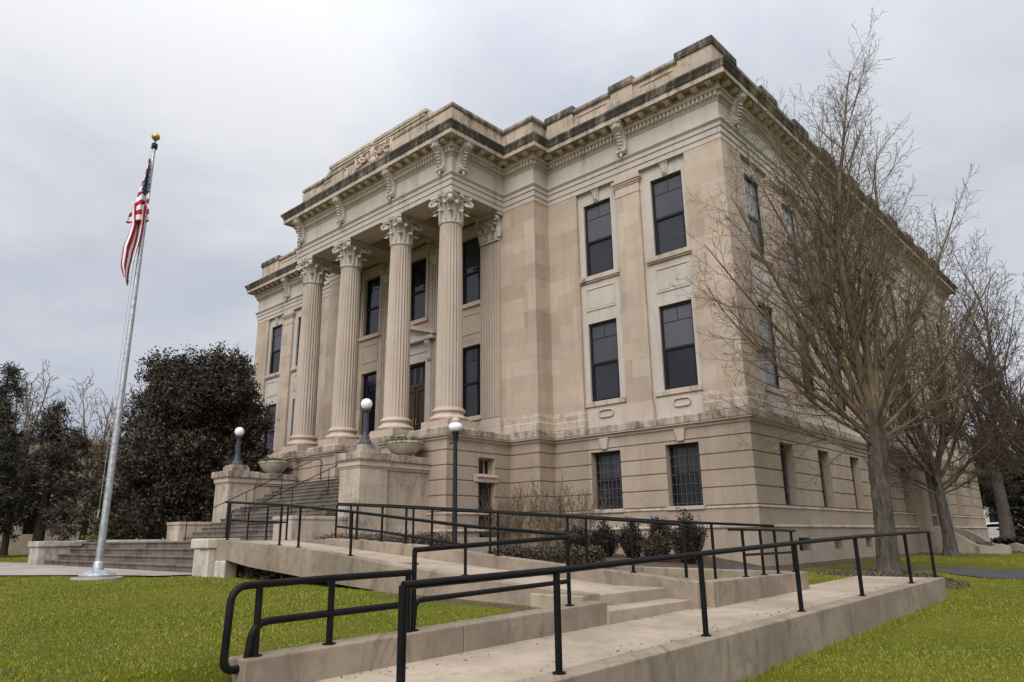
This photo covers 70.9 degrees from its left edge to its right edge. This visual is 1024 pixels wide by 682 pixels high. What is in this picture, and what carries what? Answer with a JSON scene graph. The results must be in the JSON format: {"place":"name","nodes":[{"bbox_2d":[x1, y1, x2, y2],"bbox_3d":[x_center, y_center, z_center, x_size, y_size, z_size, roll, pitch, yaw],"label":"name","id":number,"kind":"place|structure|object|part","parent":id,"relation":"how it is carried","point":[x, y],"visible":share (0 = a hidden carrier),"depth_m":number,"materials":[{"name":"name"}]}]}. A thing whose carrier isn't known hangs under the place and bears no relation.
{"place":"outdoors","nodes":[
{"label":"outdoors","id":0,"kind":"place"},
{"bbox_2d":[0,562,27,564],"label":"pavement","id":1,"kind":"structure","parent":0,"point":[5,563],"depth_m":25.52,"materials":[{"name":"concrete"}]},
{"bbox_2d":[0,565,191,575],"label":"pavement","id":2,"kind":"structure","parent":0,"point":[36,570],"depth_m":18.32,"materials":[{"name":"concrete"}]},
{"bbox_2d":[0,538,1023,681],"bbox_3d":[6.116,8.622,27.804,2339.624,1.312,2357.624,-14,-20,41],"label":"ground","id":3,"kind":"structure","parent":0,"point":[213,674],"depth_m":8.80,"materials":[{"name":"green plant"}]},
{"bbox_2d":[0,360,42,523],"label":"conifer tree","id":4,"kind":"object","parent":3,"relation":"on","point":[11,460],"visible":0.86,"depth_m":36.89,"materials":[{"name":"green plant"}]},
{"bbox_2d":[0,420,60,546],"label":"conifer tree","id":5,"kind":"object","parent":3,"relation":"on","point":[14,537],"visible":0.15,"depth_m":40.02,"materials":[{"name":"green plant"}]},
{"bbox_2d":[0,359,78,555],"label":"bare tree","id":6,"kind":"object","parent":3,"relation":"on","point":[3,550],"visible":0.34,"depth_m":44.27,"materials":[{"name":"brown plant"}]},
{"bbox_2d":[0,399,121,540],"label":"conifer tree","id":7,"kind":"object","parent":3,"relation":"on","point":[52,483],"visible":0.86,"depth_m":37.00,"materials":[{"name":"green plant"}]},
{"bbox_2d":[43,371,142,539],"bbox_3d":[-22.209,6.345,38.327,5.498,10.021,5.838,-14,-20,41],"label":"bare tree","id":8,"kind":"object","parent":3,"relation":"on","point":[84,530],"visible":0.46,"depth_m":38.01,"materials":[{"name":"brown plant"}]},
{"bbox_2d":[0,436,208,554],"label":"tan building","id":9,"kind":"structure","parent":3,"relation":"on","point":[21,545],"depth_m":46.95,"materials":[{"name":"stone"}]},
{"bbox_2d":[22,519,33,533],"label":"window","id":10,"kind":"structure","parent":9,"relation":"in","point":[24,532],"depth_m":46.45,"materials":[{"name":"black glass"}]},
{"bbox_2d":[70,133,159,579],"bbox_3d":[-8.725,-0.030,16.380,1.104,10.573,0.960,-14,-20,41],"label":"flagpole","id":11,"kind":"object","parent":3,"relation":"on","point":[98,571],"visible":0.86,"depth_m":15.78,"materials":[{"name":"brushed aluminium"},{"name":"gold metal"},{"name":"concrete"}]},
{"bbox_2d":[121,159,150,285],"bbox_3d":[-8.875,-2.863,17.063,0.468,3.240,0.234,7,-17,-26],"label":"flag","id":12,"kind":"object","parent":11,"relation":"hanging from","point":[136,216],"visible":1,"depth_m":16.99,"materials":[{"name":"fabric"}]},
{"bbox_2d":[60,500,196,540],"bbox_3d":[-17.518,8.339,31.566,9.914,2.355,0.152,-8,-17,25],"label":"handrail","id":13,"kind":"object","parent":3,"relation":"on","point":[125,523],"visible":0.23,"depth_m":32.35,"materials":[{"name":"black metal"}]},
{"bbox_2d":[76,339,279,539],"bbox_3d":[-14.805,4.885,33.214,8.866,9.994,8.748,-14,-20,41],"label":"magnolia tree","id":14,"kind":"object","parent":3,"relation":"on","point":[179,441],"visible":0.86,"depth_m":31.16,"materials":[{"name":"green plant"}]},
{"bbox_2d":[27,538,496,577],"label":"entry terrace","id":15,"kind":"structure","parent":3,"relation":"on","point":[196,557],"depth_m":20.22,"materials":[{"name":"stone"}]},
{"bbox_2d":[81,535,107,540],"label":"trailing plant","id":16,"kind":"object","parent":15,"relation":"on","point":[92,537],"visible":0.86,"depth_m":25.02,"materials":[{"name":"green plant"}]},
{"bbox_2d":[225,501,288,539],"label":"handrail","id":17,"kind":"object","parent":15,"relation":"on","point":[268,522],"visible":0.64,"depth_m":18.20,"materials":[{"name":"black metal"}]},
{"bbox_2d":[166,444,430,540],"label":"front staircase","id":18,"kind":"structure","parent":15,"relation":"on","point":[371,474],"depth_m":24.00,"materials":[{"name":"stone"}]},
{"bbox_2d":[230,427,243,464],"bbox_3d":[-11.202,4.306,29.452,0.540,1.568,0.540,-14,-20,41],"label":"globe lamp","id":19,"kind":"object","parent":18,"relation":"on","point":[239,432],"visible":0.98,"depth_m":29.39,"materials":[{"name":"grey metal"}]},
{"bbox_2d":[184,459,321,540],"bbox_3d":[-9.495,5.842,26.993,0.110,3.166,5.232,-14,-20,41],"label":"handrail","id":20,"kind":"object","parent":18,"relation":"on","point":[250,490],"visible":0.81,"depth_m":26.77,"materials":[{"name":"black metal"}]},
{"bbox_2d":[258,461,289,473],"bbox_3d":[-10.072,5.393,30.410,1.476,0.530,1.188,-14,-20,41],"label":"stone planter","id":21,"kind":"object","parent":18,"relation":"on","point":[275,467],"visible":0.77,"depth_m":30.00,"materials":[{"name":"beige stone"}]},
{"bbox_2d":[257,457,290,463],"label":"bedding plant","id":22,"kind":"object","parent":21,"relation":"in","point":[275,459],"visible":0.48,"depth_m":30.23,"materials":[{"name":"green plant"}]},
{"bbox_2d":[229,464,337,537],"bbox_3d":[-7.148,5.241,24.903,0.110,3.166,5.232,-14,-20,41],"label":"handrail","id":23,"kind":"object","parent":18,"relation":"on","point":[280,493],"visible":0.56,"depth_m":24.39,"materials":[{"name":"black metal"}]},
{"bbox_2d":[357,398,372,444],"bbox_3d":[-4.828,2.674,23.776,0.540,1.568,0.540,-14,-20,41],"label":"globe lamp","id":24,"kind":"object","parent":18,"relation":"on","point":[366,404],"visible":0.96,"depth_m":23.71,"materials":[{"name":"grey metal"}]},
{"bbox_2d":[385,440,423,455],"bbox_3d":[-3.697,3.761,24.734,1.476,0.530,1.188,-14,-20,41],"label":"stone planter","id":25,"kind":"object","parent":18,"relation":"on","point":[406,448],"visible":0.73,"depth_m":24.32,"materials":[{"name":"beige stone"}]},
{"bbox_2d":[384,436,425,445],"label":"bedding plant","id":26,"kind":"object","parent":25,"relation":"in","point":[402,438],"visible":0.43,"depth_m":24.41,"materials":[{"name":"green plant"}]},
{"bbox_2d":[238,565,357,587],"bbox_3d":[-4.047,4.683,14.159,4.704,0.678,0.778,-14,-20,41],"label":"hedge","id":27,"kind":"object","parent":3,"relation":"on","point":[256,573],"visible":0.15,"depth_m":15.05,"materials":[{"name":"plant"}]},
{"bbox_2d":[315,529,451,545],"bbox_3d":[-3.500,5.500,18.807,5.162,1.181,1.220,-14,-20,41],"label":"hedge","id":28,"kind":"object","parent":3,"relation":"on","point":[388,538],"visible":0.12,"depth_m":17.95,"materials":[{"name":"green plant"}]},
{"bbox_2d":[229,601,606,681],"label":"garden wall","id":29,"kind":"structure","parent":3,"relation":"on","point":[318,661],"depth_m":6.56,"materials":[{"name":"concrete"}]},
{"bbox_2d":[220,569,412,673],"bbox_3d":[-1.563,2.336,6.106,0.110,0.692,1.839,-14,-20,41],"label":"handrail","id":30,"kind":"object","parent":29,"relation":"on","point":[253,640],"visible":0.88,"depth_m":5.88,"materials":[{"name":"black metal"}]},
{"bbox_2d":[225,501,579,631],"bbox_3d":[-3.648,3.156,11.403,10.397,1.731,3.227,-14,-20,41],"label":"handrail","id":31,"kind":"object","parent":29,"relation":"on","point":[465,545],"visible":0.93,"depth_m":8.42,"materials":[{"name":"black metal"}]},
{"bbox_2d":[449,417,461,541],"bbox_3d":[-1.394,3.666,17.595,0.348,3.650,0.348,0,-15,-2],"label":"street lamp","id":32,"kind":"object","parent":3,"relation":"on","point":[455,426],"visible":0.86,"depth_m":17.71,"materials":[{"name":"black metal"}]},
{"bbox_2d":[215,538,706,608],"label":"concrete ramp","id":33,"kind":"structure","parent":3,"relation":"on","point":[307,559],"depth_m":12.47,"materials":[{"name":"beige concrete"}]},
{"bbox_2d":[334,504,687,577],"bbox_3d":[-0.749,3.562,13.396,8.896,1.378,0.107,-14,-20,41],"label":"handrail","id":34,"kind":"object","parent":33,"relation":"on","point":[431,539],"visible":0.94,"depth_m":13.18,"materials":[{"name":"black metal"}]},
{"bbox_2d":[474,482,523,546],"bbox_3d":[-0.404,6.052,24.565,1.621,2.435,2.419,-2,-15,6],"label":"bare shrub","id":35,"kind":"object","parent":3,"relation":"on","point":[493,534],"visible":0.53,"depth_m":24.41,"materials":[{"name":"brown plant"}]},
{"bbox_2d":[487,477,546,549],"bbox_3d":[0.232,5.768,23.777,1.888,2.582,1.706,8,-18,-30],"label":"bare shrub","id":36,"kind":"object","parent":3,"relation":"on","point":[519,521],"visible":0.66,"depth_m":23.63,"materials":[{"name":"brown plant"}]},
{"bbox_2d":[487,543,608,568],"bbox_3d":[0.763,5.086,16.665,3.192,0.806,1.235,-14,-20,41],"label":"hedge","id":37,"kind":"object","parent":3,"relation":"on","point":[557,555],"visible":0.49,"depth_m":16.17,"materials":[{"name":"green plant"}]},
{"bbox_2d":[528,512,571,548],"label":"bare shrub","id":38,"kind":"object","parent":3,"relation":"on","point":[546,543],"visible":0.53,"depth_m":19.79,"materials":[{"name":"brown plant"}]},
{"bbox_2d":[523,472,580,549],"bbox_3d":[1.200,5.442,22.901,1.863,2.761,2.021,-14,-20,41],"label":"bare shrub","id":39,"kind":"object","parent":3,"relation":"on","point":[558,506],"visible":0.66,"depth_m":23.00,"materials":[{"name":"brown plant"}]},
{"bbox_2d":[337,503,774,578],"bbox_3d":[-0.271,4.078,14.819,11.702,1.940,0.107,-14,-20,41],"label":"handrail","id":40,"kind":"object","parent":3,"relation":"on","point":[711,524],"visible":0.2,"depth_m":13.25,"materials":[{"name":"black metal"}]},
{"bbox_2d":[557,523,590,547],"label":"evergreen shrub","id":41,"kind":"object","parent":3,"relation":"on","point":[580,541],"visible":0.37,"depth_m":21.44,"materials":[{"name":"green plant"}]},
{"bbox_2d":[539,482,616,545],"bbox_3d":[2.085,5.579,22.630,2.362,2.361,2.032,-14,-20,41],"label":"bare shrub","id":42,"kind":"object","parent":3,"relation":"on","point":[582,520],"visible":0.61,"depth_m":22.41,"materials":[{"name":"brown plant"}]},
{"bbox_2d":[229,596,977,681],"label":"edge grass","id":43,"kind":"structure","parent":3,"relation":"on","point":[855,638],"depth_m":9.61,"materials":[{"name":"green plant"}]},
{"bbox_2d":[588,515,621,556],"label":"evergreen shrub","id":44,"kind":"object","parent":3,"relation":"on","point":[602,537],"visible":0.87,"depth_m":20.93,"materials":[{"name":"green plant"}]},
{"bbox_2d":[530,585,690,624],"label":"concrete steps","id":45,"kind":"structure","parent":3,"relation":"on","point":[626,603],"depth_m":9.51,"materials":[{"name":"beige concrete"}]},
{"bbox_2d":[245,35,989,565],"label":"courthouse","id":46,"kind":"structure","parent":3,"relation":"on","point":[513,301],"depth_m":26.76,"materials":[{"name":"limestone"},{"name":"pale limestone"},{"name":"weathered limestone"}]},
{"bbox_2d":[264,404,275,455],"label":"window","id":47,"kind":"structure","parent":46,"relation":"in","point":[270,435],"depth_m":41.06,"materials":[{"name":"grey glass"}]},
{"bbox_2d":[270,324,282,373],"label":"window","id":48,"kind":"structure","parent":46,"relation":"in","point":[277,331],"depth_m":42.40,"materials":[{"name":"grey glass"}]},
{"bbox_2d":[291,399,294,435],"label":"window","id":49,"kind":"structure","parent":46,"relation":"in","point":[294,399],"depth_m":39.61,"materials":[{"name":"black glass"}]},
{"bbox_2d":[296,317,300,365],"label":"window","id":50,"kind":"structure","parent":46,"relation":"in","point":[300,317],"depth_m":40.80,"materials":[{"name":"grey glass"}]},
{"bbox_2d":[361,372,376,434],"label":"window","id":51,"kind":"structure","parent":46,"relation":"in","point":[369,386],"depth_m":33.59,"materials":[{"name":"black glass"}]},
{"bbox_2d":[366,276,379,335],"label":"window","id":52,"kind":"structure","parent":46,"relation":"in","point":[373,294],"depth_m":34.81,"materials":[{"name":"black glass"}]},
{"bbox_2d":[409,363,424,430],"bbox_3d":[-4.143,2.793,31.048,1.700,3.600,0.183,-14,-20,41],"label":"entrance door","id":53,"kind":"structure","parent":46,"relation":"in","point":[417,372],"depth_m":31.13,"materials":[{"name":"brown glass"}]},
{"bbox_2d":[411,258,425,320],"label":"window","id":54,"kind":"structure","parent":46,"relation":"in","point":[418,272],"depth_m":32.60,"materials":[{"name":"black glass"}]},
{"bbox_2d":[463,237,479,304],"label":"window","id":55,"kind":"structure","parent":46,"relation":"in","point":[471,249],"depth_m":30.34,"materials":[{"name":"black glass"}]},
{"bbox_2d":[463,345,479,416],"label":"window","id":56,"kind":"structure","parent":46,"relation":"in","point":[471,355],"depth_m":29.07,"materials":[{"name":"black glass"}]},
{"bbox_2d":[478,458,489,474],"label":"vent window","id":57,"kind":"structure","parent":46,"relation":"in","point":[483,464],"depth_m":25.88,"materials":[{"name":"glass"}]},
{"bbox_2d":[477,483,490,537],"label":"window","id":58,"kind":"structure","parent":46,"relation":"in","point":[483,492],"depth_m":25.50,"materials":[{"name":"glass"}]},
{"bbox_2d":[585,198,613,276],"bbox_3d":[3.315,-3.860,27.075,1.250,2.900,0.120,-14,-20,41],"label":"window","id":59,"kind":"structure","parent":46,"relation":"in","point":[599,248],"depth_m":27.11,"materials":[{"name":"grey glass"}]},
{"bbox_2d":[589,319,619,401],"bbox_3d":[3.371,0.702,25.827,1.250,2.900,0.120,-14,-20,41],"label":"window","id":60,"kind":"structure","parent":46,"relation":"in","point":[603,335],"depth_m":25.85,"materials":[{"name":"grey glass"}]},
{"bbox_2d":[595,451,622,508],"bbox_3d":[3.425,4.783,24.699,1.200,1.930,0.190,-14,-20,41],"label":"window","id":61,"kind":"structure","parent":46,"relation":"in","point":[608,466],"depth_m":24.77,"materials":[{"name":"grey glass"}]},
{"bbox_2d":[651,171,686,255],"bbox_3d":[5.508,-4.422,25.122,1.250,2.900,0.120,-14,-20,41],"label":"window","id":62,"kind":"structure","parent":46,"relation":"in","point":[667,194],"depth_m":25.15,"materials":[{"name":"black glass"}]},
{"bbox_2d":[660,300,697,389],"bbox_3d":[5.564,0.140,23.874,1.250,2.900,0.120,-14,-20,41],"label":"window","id":63,"kind":"structure","parent":46,"relation":"in","point":[677,328],"depth_m":23.89,"materials":[{"name":"grey glass"}]},
{"bbox_2d":[669,443,702,505],"bbox_3d":[5.589,4.229,22.772,1.200,1.930,0.190,-14,-20,41],"label":"window","id":64,"kind":"structure","parent":46,"relation":"in","point":[687,488],"depth_m":22.84,"materials":[{"name":"grey glass"}]},
{"bbox_2d":[744,175,763,254],"bbox_3d":[8.469,-4.383,25.398,0.120,2.900,1.250,-14,-20,41],"label":"window","id":65,"kind":"structure","parent":46,"relation":"in","point":[748,181],"depth_m":25.59,"materials":[{"name":"black glass"}]},
{"bbox_2d":[757,302,778,388],"bbox_3d":[8.525,0.179,24.150,0.120,2.900,1.250,-14,-20,41],"label":"window","id":66,"kind":"structure","parent":46,"relation":"in","point":[776,383],"depth_m":24.23,"materials":[{"name":"black glass"}]},
{"bbox_2d":[779,445,790,504],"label":"window","id":67,"kind":"structure","parent":46,"relation":"in","point":[781,451],"depth_m":23.29,"materials":[{"name":"black glass"}]},
{"bbox_2d":[782,205,798,274],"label":"window","id":68,"kind":"structure","parent":46,"relation":"in","point":[784,212],"depth_m":27.97,"materials":[{"name":"black glass"}]},
{"bbox_2d":[796,322,814,398],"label":"window","id":69,"kind":"structure","parent":46,"relation":"in","point":[800,335],"depth_m":26.59,"materials":[{"name":"black glass"}]},
{"bbox_2d":[815,231,825,287],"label":"window","id":70,"kind":"structure","parent":46,"relation":"in","point":[816,231],"depth_m":30.27,"materials":[{"name":"black glass"}]},
{"bbox_2d":[818,453,826,506],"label":"window","id":71,"kind":"structure","parent":46,"relation":"in","point":[824,495],"depth_m":25.55,"materials":[{"name":"black glass"}]},
{"bbox_2d":[828,341,845,410],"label":"window","id":72,"kind":"structure","parent":46,"relation":"in","point":[843,407],"depth_m":28.72,"materials":[{"name":"black glass"}]},
{"bbox_2d":[850,459,857,508],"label":"window","id":73,"kind":"structure","parent":46,"relation":"in","point":[851,459],"depth_m":27.84,"materials":[{"name":"black glass"}]},
{"bbox_2d":[880,365,893,426],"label":"window","id":74,"kind":"structure","parent":46,"relation":"in","point":[880,365],"depth_m":33.43,"materials":[{"name":"black glass"}]},
{"bbox_2d":[887,288,898,337],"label":"window","id":75,"kind":"structure","parent":46,"relation":"in","point":[887,288],"depth_m":36.93,"materials":[{"name":"black glass"}]},
{"bbox_2d":[920,390,930,439],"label":"window","id":76,"kind":"structure","parent":46,"relation":"in","point":[922,390],"depth_m":37.98,"materials":[{"name":"black glass"}]},
{"bbox_2d":[315,576,923,681],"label":"walkway","id":77,"kind":"structure","parent":3,"relation":"on","point":[511,662],"depth_m":7.39,"materials":[{"name":"concrete"}]},
{"bbox_2d":[616,516,646,557],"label":"evergreen shrub","id":78,"kind":"object","parent":3,"relation":"on","point":[624,541],"visible":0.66,"depth_m":20.41,"materials":[{"name":"green plant"}]},
{"bbox_2d":[635,529,674,561],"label":"evergreen shrub","id":79,"kind":"object","parent":3,"relation":"on","point":[656,545],"visible":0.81,"depth_m":18.75,"materials":[{"name":"green plant"}]},
{"bbox_2d":[646,515,674,552],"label":"evergreen shrub","id":80,"kind":"object","parent":3,"relation":"on","point":[655,527],"visible":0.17,"depth_m":19.93,"materials":[{"name":"green plant"}]},
{"bbox_2d":[665,507,708,563],"bbox_3d":[4.772,5.234,19.288,1.225,1.598,1.258,-14,-20,41],"label":"evergreen shrub","id":81,"kind":"object","parent":3,"relation":"on","point":[694,541],"visible":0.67,"depth_m":19.15,"materials":[{"name":"green plant"}]},
{"bbox_2d":[605,566,808,607],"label":"planter wall","id":82,"kind":"structure","parent":3,"relation":"on","point":[728,587],"depth_m":11.53,"materials":[{"name":"concrete"}]},
{"bbox_2d":[727,528,795,576],"bbox_3d":[4.179,3.477,11.843,0.110,0.762,2.500,-14,-20,41],"label":"handrail","id":83,"kind":"object","parent":82,"relation":"on","point":[761,553],"visible":0.77,"depth_m":11.76,"materials":[{"name":"black metal"}]},
{"bbox_2d":[512,577,947,681],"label":"retaining wall","id":84,"kind":"structure","parent":3,"relation":"on","point":[752,649],"depth_m":7.99,"materials":[{"name":"concrete"}]},
{"bbox_2d":[396,530,937,681],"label":"handrail","id":85,"kind":"object","parent":84,"relation":"on","point":[406,586],"visible":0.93,"depth_m":6.27,"materials":[{"name":"black metal"}]},
{"bbox_2d":[668,7,1021,572],"bbox_3d":[9.004,-1.738,19.439,7.372,15.880,8.704,-14,-20,41],"label":"bare tree","id":86,"kind":"object","parent":3,"relation":"on","point":[869,408],"visible":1,"depth_m":18.55,"materials":[{"name":"brown plant"}]},
{"bbox_2d":[746,552,1023,681],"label":"lawn grass","id":87,"kind":"structure","parent":3,"relation":"on","point":[940,650],"depth_m":9.34,"materials":[{"name":"green plant"}]},
{"bbox_2d":[815,569,971,588],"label":"leaf litter","id":88,"kind":"object","parent":3,"relation":"on","point":[869,572],"visible":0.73,"depth_m":16.88,"materials":[{"name":"brown plant"}]},
{"bbox_2d":[846,273,1023,555],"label":"bare tree","id":89,"kind":"object","parent":3,"relation":"on","point":[935,475],"visible":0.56,"depth_m":28.93,"materials":[{"name":"brown plant"}]},
{"bbox_2d":[903,272,1023,489],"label":"bare tree","id":90,"kind":"object","parent":3,"relation":"on","point":[998,399],"visible":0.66,"depth_m":30.29,"materials":[{"name":"brown plant"}]},
{"bbox_2d":[903,206,1023,539],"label":"bare tree","id":91,"kind":"object","parent":3,"relation":"on","point":[1006,526],"visible":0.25,"depth_m":45.94,"materials":[{"name":"brown plant"}]},
{"bbox_2d":[931,528,1023,553],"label":"side steps","id":92,"kind":"structure","parent":3,"relation":"on","point":[968,541],"depth_m":31.50,"materials":[{"name":"stone"}]},
{"bbox_2d":[986,522,998,535],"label":"parked car","id":93,"kind":"object","parent":3,"relation":"on","point":[992,528],"visible":0.03,"depth_m":65.65,"materials":[{"name":"white paint"}]},
{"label":"side window","id":94,"kind":"part","parent":93,"relation":"part of","materials":[{"name":"black glass"}]},
{"bbox_2d":[972,418,1021,514],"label":"conifer tree","id":95,"kind":"object","parent":3,"relation":"on","point":[988,503],"visible":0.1,"depth_m":50.86,"materials":[{"name":"green plant"}]},
{"bbox_2d":[983,433,1023,519],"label":"conifer tree","id":96,"kind":"object","parent":3,"relation":"on","point":[1010,488],"visible":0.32,"depth_m":48.92,"materials":[{"name":"green plant"}]},
{"bbox_2d":[983,508,1023,537],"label":"pale house","id":97,"kind":"structure","parent":3,"relation":"on","point":[990,520],"depth_m":83.35,"materials":[{"name":"stone"}]},
{"bbox_2d":[988,513,997,522],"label":"window","id":98,"kind":"structure","parent":97,"relation":"in","point":[991,519],"depth_m":83.27,"materials":[{"name":"black glass"}]},
{"bbox_2d":[990,536,1023,544],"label":"hedge","id":99,"kind":"object","parent":3,"relation":"on","point":[1005,541],"visible":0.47,"depth_m":35.96,"materials":[{"name":"green plant"}]},
{"bbox_2d":[993,494,1023,538],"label":"hedge","id":100,"kind":"object","parent":3,"relation":"on","point":[1014,501],"visible":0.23,"depth_m":45.56,"materials":[{"name":"green plant"}]},
{"bbox_2d":[0,0,1023,449],"label":"sky","id":101,"kind":"structure","parent":0,"point":[251,104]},
{"bbox_2d":[1,565,1023,681],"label":"fallen leaves","id":102,"kind":"object","parent":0,"point":[397,629],"visible":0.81,"depth_m":9.02,"materials":[{"name":"brown plant"}]},
{"bbox_2d":[709,564,1023,578],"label":"asphalt path","id":103,"kind":"structure","parent":0,"point":[992,573],"depth_m":19.30,"materials":[{"name":"grey asphalt"}]}
]}

